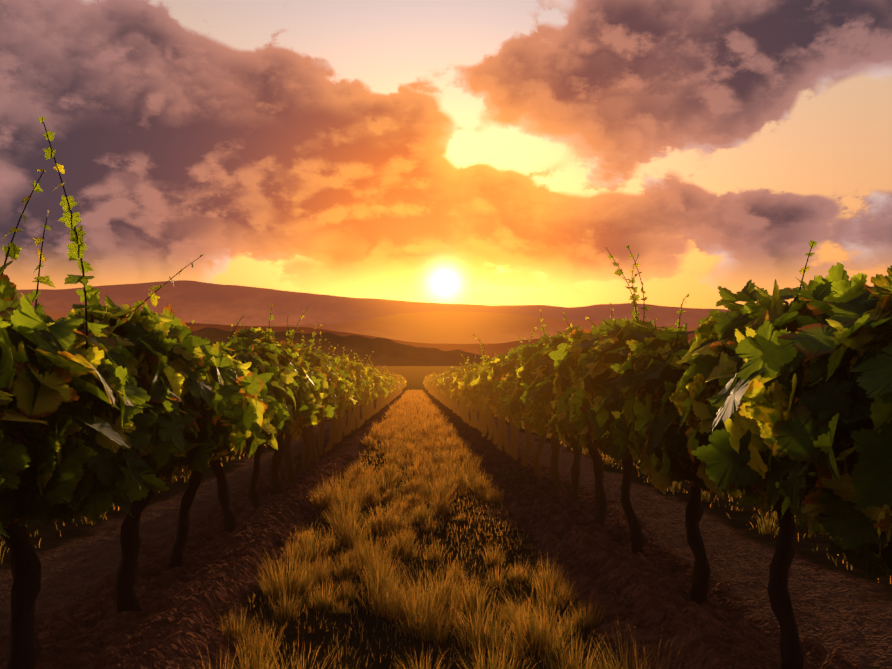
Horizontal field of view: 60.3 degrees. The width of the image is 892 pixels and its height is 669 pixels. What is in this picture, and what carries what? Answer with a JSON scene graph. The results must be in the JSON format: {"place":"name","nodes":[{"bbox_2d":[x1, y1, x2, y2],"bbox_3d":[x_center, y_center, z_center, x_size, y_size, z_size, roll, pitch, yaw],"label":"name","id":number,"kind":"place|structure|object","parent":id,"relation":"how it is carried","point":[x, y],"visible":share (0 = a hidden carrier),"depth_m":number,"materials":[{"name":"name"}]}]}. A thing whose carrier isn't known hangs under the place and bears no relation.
{"place":"outdoors","nodes":[
{"label":"outdoors","id":0,"kind":"place"},
{"bbox_2d":[0,418,330,564],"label":"grass","id":1,"kind":"structure","parent":0,"point":[87,521],"depth_m":6.96,"materials":[{"name":"green plant"}]},
{"bbox_2d":[190,328,488,365],"bbox_3d":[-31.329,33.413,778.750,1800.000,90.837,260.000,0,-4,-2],"label":"hill wood","id":2,"kind":"object","parent":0,"point":[387,352],"depth_m":739.64,"materials":[{"name":"soil"},{"name":"grass"}]},
{"bbox_2d":[44,310,696,343],"bbox_3d":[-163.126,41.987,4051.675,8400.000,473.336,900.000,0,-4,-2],"label":"hill","id":3,"kind":"structure","parent":0,"point":[448,327],"depth_m":3961.20,"materials":[{"name":"brown soil"}]},
{"bbox_2d":[17,280,730,326],"bbox_3d":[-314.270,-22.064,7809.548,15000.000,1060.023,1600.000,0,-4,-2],"label":"hill","id":4,"kind":"structure","parent":0,"point":[188,301],"depth_m":7675.88,"materials":[{"name":"brown soil"}]},
{"bbox_2d":[339,411,488,485],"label":"grass","id":5,"kind":"structure","parent":0,"point":[398,444],"depth_m":12.17,"materials":[{"name":"yellow plant"}]},
{"bbox_2d":[384,389,443,418],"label":"grass","id":6,"kind":"structure","parent":0,"point":[418,402],"depth_m":32.16,"materials":[{"name":"yellow plant"}]},
{"bbox_2d":[185,322,694,357],"bbox_3d":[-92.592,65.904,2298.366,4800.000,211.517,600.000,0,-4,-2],"label":"hill","id":7,"kind":"structure","parent":0,"point":[499,348],"depth_m":2288.38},
{"bbox_2d":[178,463,703,668],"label":"grass","id":8,"kind":"structure","parent":0,"point":[338,501],"depth_m":4.22,"materials":[{"name":"yellow plant"}]},
{"bbox_2d":[0,366,891,668],"label":"ground","id":9,"kind":"structure","parent":0,"point":[842,610],"depth_m":4.71,"materials":[{"name":"brown soil"}]},
{"bbox_2d":[0,122,813,668],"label":"grapevine trunks","id":10,"kind":"object","parent":9,"relation":"on","point":[24,648],"visible":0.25,"depth_m":4.26,"materials":[{"name":"brown plant"}]},
{"bbox_2d":[205,303,614,459],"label":"vine leaves","id":11,"kind":"object","parent":10,"relation":"attached to","point":[530,384],"visible":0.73,"depth_m":7.53,"materials":[{"name":"green plant"}]},
{"bbox_2d":[314,334,510,419],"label":"vine leaves","id":12,"kind":"object","parent":10,"relation":"attached to","point":[470,387],"visible":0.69,"depth_m":15.59,"materials":[{"name":"green plant"}]},
{"bbox_2d":[368,363,462,400],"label":"vine leaves","id":13,"kind":"object","parent":10,"relation":"attached to","point":[439,384],"visible":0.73,"depth_m":32.92,"materials":[{"name":"green plant"}]},
{"bbox_2d":[0,117,891,580],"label":"vine leaves","id":14,"kind":"object","parent":10,"relation":"attached to","point":[768,401],"visible":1,"depth_m":2.79,"materials":[{"name":"green plant"}]},
{"bbox_2d":[0,0,891,309],"label":"sky","id":15,"kind":"structure","parent":0,"point":[476,152],"materials":[{"name":"orange"}]},
{"bbox_2d":[494,415,890,583],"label":"grass","id":16,"kind":"structure","parent":0,"point":[705,495],"depth_m":7.79,"materials":[{"name":"green plant"}]}
]}

